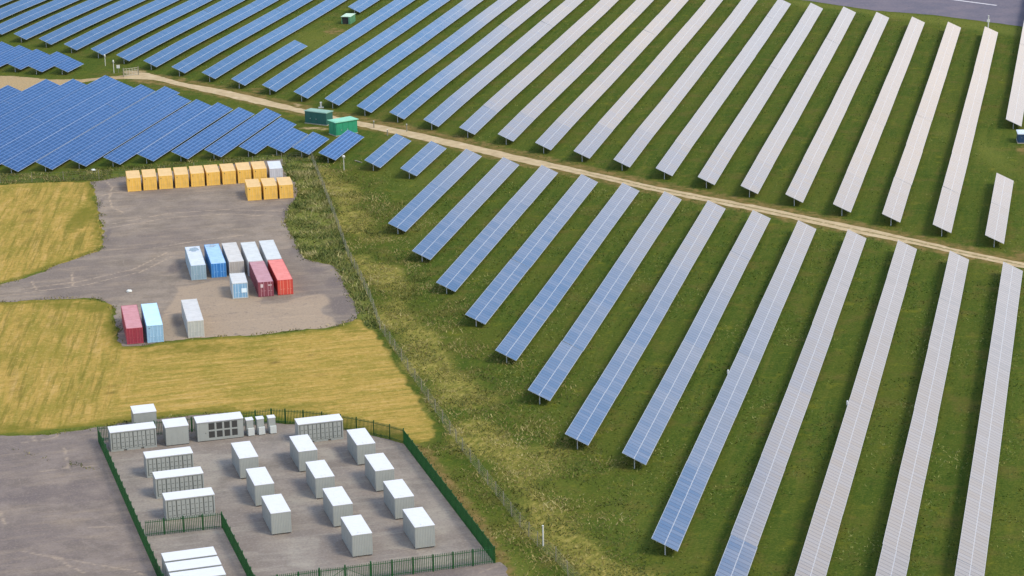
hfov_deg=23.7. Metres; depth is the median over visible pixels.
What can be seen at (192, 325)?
door
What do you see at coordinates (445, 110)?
solar row
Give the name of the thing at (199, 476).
door panel
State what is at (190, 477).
door panel
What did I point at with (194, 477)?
door panel
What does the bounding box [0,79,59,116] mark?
solar row
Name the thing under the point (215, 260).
shipping container
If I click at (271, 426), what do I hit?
electrical cabinet
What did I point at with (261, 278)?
shipping container
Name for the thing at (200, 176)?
door
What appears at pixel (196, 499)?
door panel
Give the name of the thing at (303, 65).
solar row
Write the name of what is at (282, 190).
door
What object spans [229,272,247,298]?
shipping container
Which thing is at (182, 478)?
door panel
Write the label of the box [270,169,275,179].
door
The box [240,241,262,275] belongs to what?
shipping container
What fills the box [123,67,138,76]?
field gate
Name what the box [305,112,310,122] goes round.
door
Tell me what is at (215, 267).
door
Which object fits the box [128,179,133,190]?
door
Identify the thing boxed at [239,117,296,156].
solar row
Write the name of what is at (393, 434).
palisade fence
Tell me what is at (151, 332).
door
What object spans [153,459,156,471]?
door panel
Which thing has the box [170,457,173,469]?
door panel
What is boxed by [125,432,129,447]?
door panel
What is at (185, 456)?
door panel
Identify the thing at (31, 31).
solar row
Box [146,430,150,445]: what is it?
door panel
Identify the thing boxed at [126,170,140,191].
shipping container
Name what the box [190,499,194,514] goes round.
door panel
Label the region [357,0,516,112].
solar row
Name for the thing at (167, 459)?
door panel
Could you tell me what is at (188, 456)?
door panel
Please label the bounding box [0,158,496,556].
edge grass
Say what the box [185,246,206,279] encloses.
shipping container
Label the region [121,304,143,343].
shipping container
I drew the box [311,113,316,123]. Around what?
door
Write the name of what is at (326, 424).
door panel
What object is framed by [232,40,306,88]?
solar row
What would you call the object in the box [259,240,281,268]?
shipping container
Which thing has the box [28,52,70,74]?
solar row
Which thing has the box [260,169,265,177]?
door
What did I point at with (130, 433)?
door panel
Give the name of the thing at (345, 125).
door
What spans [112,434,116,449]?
door panel
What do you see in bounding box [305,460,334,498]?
battery container
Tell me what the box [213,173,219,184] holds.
door
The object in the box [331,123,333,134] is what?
end door
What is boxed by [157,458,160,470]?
door panel
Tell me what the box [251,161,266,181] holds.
shipping container
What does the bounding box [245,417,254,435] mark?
electrical cabinet
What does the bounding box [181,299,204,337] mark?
shipping container
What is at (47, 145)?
solar row
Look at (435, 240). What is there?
solar row
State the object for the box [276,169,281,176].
door
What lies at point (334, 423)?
door panel
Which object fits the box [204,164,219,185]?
shipping container
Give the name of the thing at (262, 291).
door
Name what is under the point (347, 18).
kiosk
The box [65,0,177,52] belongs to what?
solar row
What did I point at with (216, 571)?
inverter container
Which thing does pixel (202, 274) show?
door
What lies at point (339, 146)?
solar row
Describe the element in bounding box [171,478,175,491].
door panel
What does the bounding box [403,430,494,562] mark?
palisade fence
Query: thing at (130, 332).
door
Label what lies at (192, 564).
inverter container
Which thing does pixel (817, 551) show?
solar row
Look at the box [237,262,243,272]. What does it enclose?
door
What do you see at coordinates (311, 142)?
solar row
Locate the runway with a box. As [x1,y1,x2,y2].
[807,0,1023,26]
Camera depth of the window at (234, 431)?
326.85 m
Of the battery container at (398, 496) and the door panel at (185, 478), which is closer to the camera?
the battery container at (398, 496)
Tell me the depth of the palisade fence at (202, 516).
295.59 m
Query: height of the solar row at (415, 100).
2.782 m
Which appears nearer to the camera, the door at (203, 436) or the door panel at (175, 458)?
the door panel at (175, 458)
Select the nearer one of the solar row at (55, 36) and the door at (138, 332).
the door at (138, 332)
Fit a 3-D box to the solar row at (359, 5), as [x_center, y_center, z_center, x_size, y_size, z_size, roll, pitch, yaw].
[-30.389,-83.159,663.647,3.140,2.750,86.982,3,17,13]
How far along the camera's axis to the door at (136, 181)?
454.79 m
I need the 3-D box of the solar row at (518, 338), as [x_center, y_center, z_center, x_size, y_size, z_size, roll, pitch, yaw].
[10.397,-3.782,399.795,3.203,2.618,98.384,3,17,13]
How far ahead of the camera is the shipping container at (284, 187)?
447.84 m
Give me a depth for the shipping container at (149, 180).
455.49 m
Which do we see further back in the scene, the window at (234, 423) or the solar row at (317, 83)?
the solar row at (317, 83)
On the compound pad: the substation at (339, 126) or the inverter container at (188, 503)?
the inverter container at (188, 503)
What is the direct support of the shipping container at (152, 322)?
on the storage yard at (151, 235)
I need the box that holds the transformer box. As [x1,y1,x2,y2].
[1016,130,1023,143]
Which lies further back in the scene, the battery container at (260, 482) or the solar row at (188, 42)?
the solar row at (188, 42)
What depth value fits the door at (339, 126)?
494.51 m
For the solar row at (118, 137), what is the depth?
496.46 m
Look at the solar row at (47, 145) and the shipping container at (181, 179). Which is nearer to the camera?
the shipping container at (181, 179)
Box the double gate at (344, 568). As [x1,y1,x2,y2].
[318,561,371,575]
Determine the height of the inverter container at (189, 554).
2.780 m
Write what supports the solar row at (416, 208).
on the ground at (70, 366)
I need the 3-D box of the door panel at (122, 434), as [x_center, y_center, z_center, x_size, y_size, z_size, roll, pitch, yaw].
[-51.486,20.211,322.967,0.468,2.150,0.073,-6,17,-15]
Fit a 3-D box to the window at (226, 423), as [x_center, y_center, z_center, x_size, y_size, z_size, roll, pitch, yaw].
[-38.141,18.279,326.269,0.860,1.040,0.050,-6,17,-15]
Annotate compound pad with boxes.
[104,424,492,575]
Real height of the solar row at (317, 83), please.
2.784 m
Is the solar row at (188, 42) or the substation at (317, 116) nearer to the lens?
the substation at (317, 116)
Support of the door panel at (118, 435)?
in the inverter container at (131, 436)
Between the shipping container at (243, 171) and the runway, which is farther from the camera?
the runway
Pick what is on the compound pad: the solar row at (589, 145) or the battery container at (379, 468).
the battery container at (379, 468)
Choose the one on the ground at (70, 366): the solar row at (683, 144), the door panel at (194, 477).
the solar row at (683, 144)
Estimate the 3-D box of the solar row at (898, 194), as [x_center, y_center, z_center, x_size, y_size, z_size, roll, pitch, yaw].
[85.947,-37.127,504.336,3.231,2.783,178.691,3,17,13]
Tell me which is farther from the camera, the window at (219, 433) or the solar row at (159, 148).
the solar row at (159, 148)
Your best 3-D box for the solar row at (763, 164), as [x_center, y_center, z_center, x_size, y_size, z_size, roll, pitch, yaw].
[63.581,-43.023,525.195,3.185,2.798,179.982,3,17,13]
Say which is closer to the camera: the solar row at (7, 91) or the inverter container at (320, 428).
the inverter container at (320, 428)
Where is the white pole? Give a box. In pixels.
[542,525,543,545]
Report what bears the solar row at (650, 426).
on the ground at (70, 366)
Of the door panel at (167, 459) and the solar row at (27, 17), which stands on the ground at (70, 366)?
the solar row at (27, 17)
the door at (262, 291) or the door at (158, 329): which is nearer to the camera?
the door at (158, 329)
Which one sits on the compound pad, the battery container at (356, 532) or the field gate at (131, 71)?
the battery container at (356, 532)
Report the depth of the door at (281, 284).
389.38 m
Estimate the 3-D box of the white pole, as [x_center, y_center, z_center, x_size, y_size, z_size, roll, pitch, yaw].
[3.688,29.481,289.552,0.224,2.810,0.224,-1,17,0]
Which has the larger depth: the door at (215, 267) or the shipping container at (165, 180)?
the shipping container at (165, 180)
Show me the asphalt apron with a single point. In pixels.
(59, 516)
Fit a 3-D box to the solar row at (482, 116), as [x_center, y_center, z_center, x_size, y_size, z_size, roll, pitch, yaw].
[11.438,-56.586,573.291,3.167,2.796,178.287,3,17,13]
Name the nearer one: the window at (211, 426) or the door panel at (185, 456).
the door panel at (185, 456)
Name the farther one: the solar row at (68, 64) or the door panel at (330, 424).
the solar row at (68, 64)
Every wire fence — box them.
[4,152,309,181]
[312,154,577,575]
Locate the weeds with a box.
[310,158,646,575]
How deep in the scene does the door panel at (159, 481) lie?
306.30 m
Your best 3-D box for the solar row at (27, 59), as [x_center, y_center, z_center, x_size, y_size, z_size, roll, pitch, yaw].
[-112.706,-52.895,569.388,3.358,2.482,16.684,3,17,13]
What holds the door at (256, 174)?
in the shipping container at (258, 170)
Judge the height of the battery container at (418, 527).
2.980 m
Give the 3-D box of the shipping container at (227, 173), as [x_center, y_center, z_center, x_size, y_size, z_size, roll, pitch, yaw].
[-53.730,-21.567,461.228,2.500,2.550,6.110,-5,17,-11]
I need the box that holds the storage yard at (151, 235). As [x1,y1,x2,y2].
[0,159,359,345]
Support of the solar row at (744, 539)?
on the ground at (70, 366)
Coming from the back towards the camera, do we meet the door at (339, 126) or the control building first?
the door at (339, 126)
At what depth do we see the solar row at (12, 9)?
634.45 m
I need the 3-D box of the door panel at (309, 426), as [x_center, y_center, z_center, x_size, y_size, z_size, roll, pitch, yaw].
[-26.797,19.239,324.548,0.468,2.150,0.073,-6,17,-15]
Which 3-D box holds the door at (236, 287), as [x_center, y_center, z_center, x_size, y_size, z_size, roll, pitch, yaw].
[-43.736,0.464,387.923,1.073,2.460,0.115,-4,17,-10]
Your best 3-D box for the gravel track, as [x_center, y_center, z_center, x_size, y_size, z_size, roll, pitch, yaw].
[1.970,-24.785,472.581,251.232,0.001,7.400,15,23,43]
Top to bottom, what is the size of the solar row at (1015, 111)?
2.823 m
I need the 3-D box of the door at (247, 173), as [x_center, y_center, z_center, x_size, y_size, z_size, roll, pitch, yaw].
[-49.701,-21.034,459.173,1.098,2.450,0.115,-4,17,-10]
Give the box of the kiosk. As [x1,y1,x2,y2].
[341,13,355,23]
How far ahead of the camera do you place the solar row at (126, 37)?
605.08 m
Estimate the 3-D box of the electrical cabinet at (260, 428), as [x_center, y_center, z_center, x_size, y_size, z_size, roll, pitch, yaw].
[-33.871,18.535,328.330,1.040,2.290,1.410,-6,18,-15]
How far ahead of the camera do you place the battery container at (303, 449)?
315.08 m
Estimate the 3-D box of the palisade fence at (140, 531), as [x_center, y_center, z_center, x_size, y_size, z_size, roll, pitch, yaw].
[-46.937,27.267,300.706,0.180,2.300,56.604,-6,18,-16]
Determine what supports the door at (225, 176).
in the shipping container at (227, 173)
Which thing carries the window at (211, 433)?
in the control building
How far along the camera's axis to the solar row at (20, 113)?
522.95 m
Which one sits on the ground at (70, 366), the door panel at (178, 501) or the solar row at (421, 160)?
the solar row at (421, 160)
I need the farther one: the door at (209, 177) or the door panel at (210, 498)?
the door at (209, 177)
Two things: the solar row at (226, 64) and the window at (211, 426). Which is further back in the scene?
the solar row at (226, 64)
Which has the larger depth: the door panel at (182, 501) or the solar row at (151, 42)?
the solar row at (151, 42)
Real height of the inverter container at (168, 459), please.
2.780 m
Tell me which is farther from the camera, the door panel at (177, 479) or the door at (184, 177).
the door at (184, 177)
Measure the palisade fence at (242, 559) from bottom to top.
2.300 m
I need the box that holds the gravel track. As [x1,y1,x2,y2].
[124,73,1023,267]
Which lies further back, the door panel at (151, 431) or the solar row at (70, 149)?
the solar row at (70, 149)
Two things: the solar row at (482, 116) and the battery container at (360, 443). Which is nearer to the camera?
the battery container at (360, 443)
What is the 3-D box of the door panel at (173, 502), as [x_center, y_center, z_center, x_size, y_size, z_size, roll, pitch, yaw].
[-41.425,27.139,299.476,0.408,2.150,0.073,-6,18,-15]
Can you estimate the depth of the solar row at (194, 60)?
591.07 m
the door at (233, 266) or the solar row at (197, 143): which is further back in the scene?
the solar row at (197, 143)
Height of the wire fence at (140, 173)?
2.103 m
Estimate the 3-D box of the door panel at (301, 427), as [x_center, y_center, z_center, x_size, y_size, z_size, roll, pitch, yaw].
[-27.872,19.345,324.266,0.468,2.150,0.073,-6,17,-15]
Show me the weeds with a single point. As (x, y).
(442, 345)
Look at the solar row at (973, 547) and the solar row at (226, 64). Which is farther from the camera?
the solar row at (226, 64)
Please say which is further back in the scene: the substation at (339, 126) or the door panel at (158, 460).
the substation at (339, 126)
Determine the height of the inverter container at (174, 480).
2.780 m
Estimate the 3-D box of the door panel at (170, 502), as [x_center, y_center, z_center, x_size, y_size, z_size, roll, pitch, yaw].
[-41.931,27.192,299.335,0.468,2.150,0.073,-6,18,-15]
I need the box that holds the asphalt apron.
[0,413,507,575]
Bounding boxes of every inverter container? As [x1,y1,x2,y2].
[108,422,156,451]
[143,446,193,477]
[152,466,203,498]
[161,546,216,575]
[162,487,214,520]
[165,556,221,575]
[169,566,225,575]
[295,414,343,441]
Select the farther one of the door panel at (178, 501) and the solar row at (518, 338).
the solar row at (518, 338)
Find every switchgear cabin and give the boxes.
[130,404,156,425]
[162,417,188,445]
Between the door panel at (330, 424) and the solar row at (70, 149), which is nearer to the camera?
the door panel at (330, 424)
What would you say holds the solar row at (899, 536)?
on the ground at (70, 366)
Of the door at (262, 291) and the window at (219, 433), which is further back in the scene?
the door at (262, 291)
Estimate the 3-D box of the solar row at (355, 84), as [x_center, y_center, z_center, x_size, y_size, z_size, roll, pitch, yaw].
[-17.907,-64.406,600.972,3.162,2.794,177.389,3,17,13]
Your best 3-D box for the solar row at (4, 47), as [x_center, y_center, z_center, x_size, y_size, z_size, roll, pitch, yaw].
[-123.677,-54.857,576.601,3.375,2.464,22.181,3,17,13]
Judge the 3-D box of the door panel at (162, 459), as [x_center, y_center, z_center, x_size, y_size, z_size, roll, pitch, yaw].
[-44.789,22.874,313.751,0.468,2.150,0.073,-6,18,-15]
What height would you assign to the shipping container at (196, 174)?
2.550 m
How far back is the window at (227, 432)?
326.61 m
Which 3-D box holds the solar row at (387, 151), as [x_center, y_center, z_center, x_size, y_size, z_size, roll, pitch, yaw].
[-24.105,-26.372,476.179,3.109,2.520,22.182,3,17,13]
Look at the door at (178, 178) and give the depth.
456.35 m
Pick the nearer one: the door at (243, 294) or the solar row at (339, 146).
the door at (243, 294)
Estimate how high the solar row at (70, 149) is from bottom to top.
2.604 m
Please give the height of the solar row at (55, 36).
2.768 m
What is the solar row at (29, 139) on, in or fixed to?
on the ground at (70, 366)
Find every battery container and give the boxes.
[231,441,258,478]
[246,467,274,506]
[261,494,291,534]
[289,434,317,471]
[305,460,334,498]
[323,486,352,526]
[341,515,372,557]
[347,428,375,464]
[365,453,394,491]
[383,479,413,519]
[402,507,434,548]
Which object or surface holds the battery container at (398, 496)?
on the compound pad
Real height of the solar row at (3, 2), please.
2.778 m
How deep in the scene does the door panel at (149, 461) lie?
313.30 m
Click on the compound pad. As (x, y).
(312, 540)
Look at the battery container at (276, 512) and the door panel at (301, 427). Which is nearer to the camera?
the battery container at (276, 512)
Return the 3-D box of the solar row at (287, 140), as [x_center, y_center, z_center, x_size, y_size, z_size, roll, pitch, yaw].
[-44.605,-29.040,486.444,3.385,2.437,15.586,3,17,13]
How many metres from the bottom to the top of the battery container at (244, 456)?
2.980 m
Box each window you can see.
[208,422,214,429]
[208,431,214,437]
[216,422,222,429]
[216,430,222,436]
[224,421,229,428]
[224,429,230,436]
[231,420,237,427]
[232,428,237,435]
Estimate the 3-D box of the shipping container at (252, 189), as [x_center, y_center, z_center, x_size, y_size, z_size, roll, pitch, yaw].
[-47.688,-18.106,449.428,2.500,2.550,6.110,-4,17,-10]
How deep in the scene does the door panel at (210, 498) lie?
300.67 m
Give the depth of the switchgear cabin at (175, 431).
324.70 m
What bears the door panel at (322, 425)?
in the inverter container at (320, 428)
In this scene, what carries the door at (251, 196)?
in the shipping container at (252, 189)
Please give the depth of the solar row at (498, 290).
405.53 m
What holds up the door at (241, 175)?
in the shipping container at (243, 171)
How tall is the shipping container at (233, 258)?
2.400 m
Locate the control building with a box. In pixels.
[194,412,243,441]
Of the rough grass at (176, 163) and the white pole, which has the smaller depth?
the white pole
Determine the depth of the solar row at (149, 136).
494.77 m
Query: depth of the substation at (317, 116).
504.85 m
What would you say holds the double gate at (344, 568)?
on the compound pad
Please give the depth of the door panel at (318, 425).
324.78 m
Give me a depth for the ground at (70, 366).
384.31 m
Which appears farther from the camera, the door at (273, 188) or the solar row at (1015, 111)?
the solar row at (1015, 111)
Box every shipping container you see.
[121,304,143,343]
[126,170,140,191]
[141,169,156,189]
[141,303,163,342]
[157,168,172,188]
[173,167,188,187]
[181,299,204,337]
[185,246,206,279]
[189,165,204,186]
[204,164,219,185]
[204,244,226,277]
[219,163,235,184]
[222,242,243,272]
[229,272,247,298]
[235,162,250,182]
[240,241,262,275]
[245,179,261,200]
[249,261,273,296]
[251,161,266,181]
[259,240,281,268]
[260,177,277,199]
[267,161,282,180]
[268,259,292,294]
[276,177,292,198]
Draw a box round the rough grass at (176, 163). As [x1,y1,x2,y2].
[0,152,344,183]
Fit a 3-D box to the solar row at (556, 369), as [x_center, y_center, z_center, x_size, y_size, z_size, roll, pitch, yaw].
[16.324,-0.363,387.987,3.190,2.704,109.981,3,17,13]
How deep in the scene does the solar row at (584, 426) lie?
363.87 m
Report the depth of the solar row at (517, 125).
541.93 m
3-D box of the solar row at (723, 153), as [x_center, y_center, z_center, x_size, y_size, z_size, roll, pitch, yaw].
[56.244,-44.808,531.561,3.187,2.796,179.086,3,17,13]
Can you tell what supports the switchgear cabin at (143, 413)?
on the asphalt apron
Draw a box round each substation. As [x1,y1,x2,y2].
[304,108,332,125]
[327,116,357,136]
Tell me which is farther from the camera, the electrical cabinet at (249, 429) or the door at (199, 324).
the door at (199, 324)
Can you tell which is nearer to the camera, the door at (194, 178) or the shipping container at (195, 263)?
the shipping container at (195, 263)
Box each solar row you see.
[0,0,11,4]
[0,0,44,19]
[0,0,77,34]
[0,41,13,53]
[0,45,31,66]
[0,75,119,147]
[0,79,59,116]
[0,79,85,131]
[0,82,132,164]
[0,85,20,101]
[2,84,154,172]
[7,49,48,71]
[14,0,111,41]
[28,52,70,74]
[36,86,178,170]
[39,0,144,46]
[54,58,82,74]
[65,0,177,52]
[70,94,190,167]
[91,0,211,57]
[104,99,210,166]
[117,0,243,60]
[137,102,232,163]
[143,0,277,69]
[171,107,253,158]
[172,0,311,75]
[202,0,345,81]
[204,108,280,158]
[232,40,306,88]
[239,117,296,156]
[262,0,413,91]
[268,127,307,154]
[292,132,328,156]
[294,0,449,101]
[319,130,363,162]
[325,0,482,107]
[348,0,378,12]
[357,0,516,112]
[365,134,410,170]
[388,149,481,231]
[390,0,549,121]
[401,141,446,178]
[412,157,518,261]
[423,0,583,128]
[436,165,557,293]
[459,0,617,137]
[465,174,597,325]
[495,183,638,362]
[498,0,653,144]
[528,191,681,403]
[535,0,687,152]
[565,200,725,448]
[574,0,722,161]
[614,0,756,169]
[622,210,770,468]
[651,220,815,554]
[656,0,790,178]
[698,3,822,187]
[715,230,865,575]
[741,7,855,196]
[786,12,888,205]
[795,240,916,575]
[833,17,924,215]
[876,251,968,575]
[882,22,960,221]
[933,27,997,235]
[955,262,1022,575]
[985,173,1013,243]
[1006,24,1023,128]
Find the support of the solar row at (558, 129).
on the ground at (70, 366)
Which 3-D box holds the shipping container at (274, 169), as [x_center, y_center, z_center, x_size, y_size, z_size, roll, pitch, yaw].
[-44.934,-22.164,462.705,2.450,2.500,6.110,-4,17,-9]
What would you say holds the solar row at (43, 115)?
on the ground at (70, 366)
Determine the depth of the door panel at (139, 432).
323.52 m
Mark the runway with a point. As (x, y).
(1009, 12)
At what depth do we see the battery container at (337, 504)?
297.17 m
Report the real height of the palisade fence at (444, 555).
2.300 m
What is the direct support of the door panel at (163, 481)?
in the inverter container at (174, 480)
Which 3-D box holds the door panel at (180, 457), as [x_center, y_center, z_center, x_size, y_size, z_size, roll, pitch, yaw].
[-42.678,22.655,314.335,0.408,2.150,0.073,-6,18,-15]
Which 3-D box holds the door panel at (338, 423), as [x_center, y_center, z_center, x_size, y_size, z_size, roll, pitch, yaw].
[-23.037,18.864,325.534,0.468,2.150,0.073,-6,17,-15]
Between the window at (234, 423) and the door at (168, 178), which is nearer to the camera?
the window at (234, 423)
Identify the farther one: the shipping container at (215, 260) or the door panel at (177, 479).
the shipping container at (215, 260)
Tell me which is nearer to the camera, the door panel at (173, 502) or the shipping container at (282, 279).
the door panel at (173, 502)
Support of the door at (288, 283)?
in the shipping container at (282, 279)
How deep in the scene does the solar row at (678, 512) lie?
333.67 m
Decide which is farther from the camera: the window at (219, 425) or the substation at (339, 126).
the substation at (339, 126)
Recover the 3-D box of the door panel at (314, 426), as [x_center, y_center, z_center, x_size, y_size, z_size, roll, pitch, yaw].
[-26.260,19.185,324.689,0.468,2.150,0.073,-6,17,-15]
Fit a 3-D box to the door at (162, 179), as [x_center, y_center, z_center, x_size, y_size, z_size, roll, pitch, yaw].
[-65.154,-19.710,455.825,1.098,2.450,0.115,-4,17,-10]
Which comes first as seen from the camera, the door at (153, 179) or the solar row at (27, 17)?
the door at (153, 179)
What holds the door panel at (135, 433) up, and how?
in the inverter container at (131, 436)
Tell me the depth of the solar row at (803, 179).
498.37 m
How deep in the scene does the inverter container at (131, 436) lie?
323.45 m
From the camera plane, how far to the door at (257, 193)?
446.65 m
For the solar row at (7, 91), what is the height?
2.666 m
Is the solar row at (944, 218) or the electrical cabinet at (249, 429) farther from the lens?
the solar row at (944, 218)
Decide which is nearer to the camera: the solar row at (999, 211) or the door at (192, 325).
the door at (192, 325)
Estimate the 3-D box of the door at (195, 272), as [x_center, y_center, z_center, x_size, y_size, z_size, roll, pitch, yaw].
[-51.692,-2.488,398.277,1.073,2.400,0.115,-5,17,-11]
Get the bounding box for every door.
[127,329,134,342]
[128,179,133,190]
[134,178,140,190]
[135,328,142,342]
[144,177,149,189]
[148,326,155,342]
[150,177,155,188]
[155,326,162,340]
[160,176,165,188]
[166,176,171,187]
[176,175,181,187]
[182,175,187,186]
[188,321,195,337]
[191,174,197,185]
[192,266,198,279]
[196,321,203,336]
[197,173,203,185]
[198,265,205,278]
[200,426,206,440]
[207,173,213,184]
[212,264,218,276]
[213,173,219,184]
[219,263,225,275]
[223,172,228,183]
[229,171,234,183]
[230,262,236,272]
[233,284,240,297]
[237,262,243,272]
[238,170,244,181]
[240,283,246,297]
[244,170,250,178]
[248,188,254,199]
[254,170,259,180]
[254,187,260,199]
[259,282,265,296]
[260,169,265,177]
[264,186,270,198]
[266,282,272,295]
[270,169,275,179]
[270,186,276,197]
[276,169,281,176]
[278,281,285,293]
[280,186,286,197]
[285,280,291,293]
[286,185,292,197]
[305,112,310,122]
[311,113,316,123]
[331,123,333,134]
[337,123,341,134]
[343,122,347,132]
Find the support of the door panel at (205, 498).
in the inverter container at (188, 503)
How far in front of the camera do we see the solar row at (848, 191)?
491.57 m
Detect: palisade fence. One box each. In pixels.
[97,426,163,575]
[98,408,403,442]
[145,511,221,535]
[222,514,254,575]
[276,570,318,575]
[371,547,493,575]
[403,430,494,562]
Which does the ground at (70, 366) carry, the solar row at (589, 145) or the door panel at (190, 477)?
the solar row at (589, 145)
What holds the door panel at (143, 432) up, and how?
in the inverter container at (131, 436)
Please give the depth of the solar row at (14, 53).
575.16 m
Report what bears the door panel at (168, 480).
in the inverter container at (174, 480)
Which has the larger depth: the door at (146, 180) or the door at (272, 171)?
the door at (272, 171)
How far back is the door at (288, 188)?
447.63 m
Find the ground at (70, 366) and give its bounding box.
[0,0,1023,575]
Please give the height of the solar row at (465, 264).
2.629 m
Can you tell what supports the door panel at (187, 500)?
in the inverter container at (188, 503)
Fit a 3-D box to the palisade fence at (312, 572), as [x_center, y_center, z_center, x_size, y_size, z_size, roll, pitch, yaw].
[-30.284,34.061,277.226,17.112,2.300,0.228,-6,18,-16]
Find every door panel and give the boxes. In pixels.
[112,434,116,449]
[116,433,120,448]
[121,433,124,448]
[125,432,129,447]
[129,432,132,447]
[133,431,137,446]
[138,431,141,446]
[142,431,145,445]
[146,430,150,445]
[148,459,152,475]
[150,430,154,444]
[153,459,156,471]
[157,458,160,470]
[158,480,161,495]
[161,458,165,470]
[162,479,165,492]
[166,457,169,469]
[167,479,170,491]
[168,501,172,517]
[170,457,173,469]
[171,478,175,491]
[172,501,176,517]
[174,456,178,468]
[175,478,178,490]
[177,500,181,516]
[179,456,182,468]
[180,477,183,490]
[181,500,185,515]
[183,455,186,467]
[184,477,188,489]
[186,499,189,515]
[187,455,191,467]
[189,476,192,489]
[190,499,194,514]
[193,476,197,488]
[195,498,199,514]
[197,475,201,488]
[199,497,203,513]
[204,497,208,513]
[208,496,212,512]
[300,426,303,434]
[308,425,312,439]
[313,424,316,439]
[317,424,319,439]
[321,424,324,438]
[325,423,328,438]
[329,423,332,437]
[333,422,336,437]
[337,422,340,436]
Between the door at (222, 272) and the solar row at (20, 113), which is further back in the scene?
the solar row at (20, 113)
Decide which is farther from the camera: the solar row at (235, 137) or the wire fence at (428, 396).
the solar row at (235, 137)
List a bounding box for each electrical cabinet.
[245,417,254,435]
[255,416,264,434]
[266,415,276,433]
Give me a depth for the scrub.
424.48 m
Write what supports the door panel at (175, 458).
in the inverter container at (168, 459)
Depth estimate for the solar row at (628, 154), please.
525.40 m
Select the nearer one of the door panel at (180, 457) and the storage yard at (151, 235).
the door panel at (180, 457)
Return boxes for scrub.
[281,159,379,328]
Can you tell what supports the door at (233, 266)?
in the shipping container at (233, 258)
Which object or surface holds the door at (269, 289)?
in the shipping container at (261, 278)
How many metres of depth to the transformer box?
477.56 m
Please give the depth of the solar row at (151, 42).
600.46 m
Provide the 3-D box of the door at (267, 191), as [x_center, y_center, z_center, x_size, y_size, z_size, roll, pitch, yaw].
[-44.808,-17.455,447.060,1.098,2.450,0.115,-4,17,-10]
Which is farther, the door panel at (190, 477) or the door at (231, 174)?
the door at (231, 174)
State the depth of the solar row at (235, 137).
492.85 m
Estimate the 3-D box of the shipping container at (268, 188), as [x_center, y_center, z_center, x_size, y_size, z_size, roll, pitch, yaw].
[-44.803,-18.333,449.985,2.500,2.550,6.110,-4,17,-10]
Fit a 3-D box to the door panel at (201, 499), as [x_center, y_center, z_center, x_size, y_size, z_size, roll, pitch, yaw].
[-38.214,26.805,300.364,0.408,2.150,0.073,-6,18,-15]

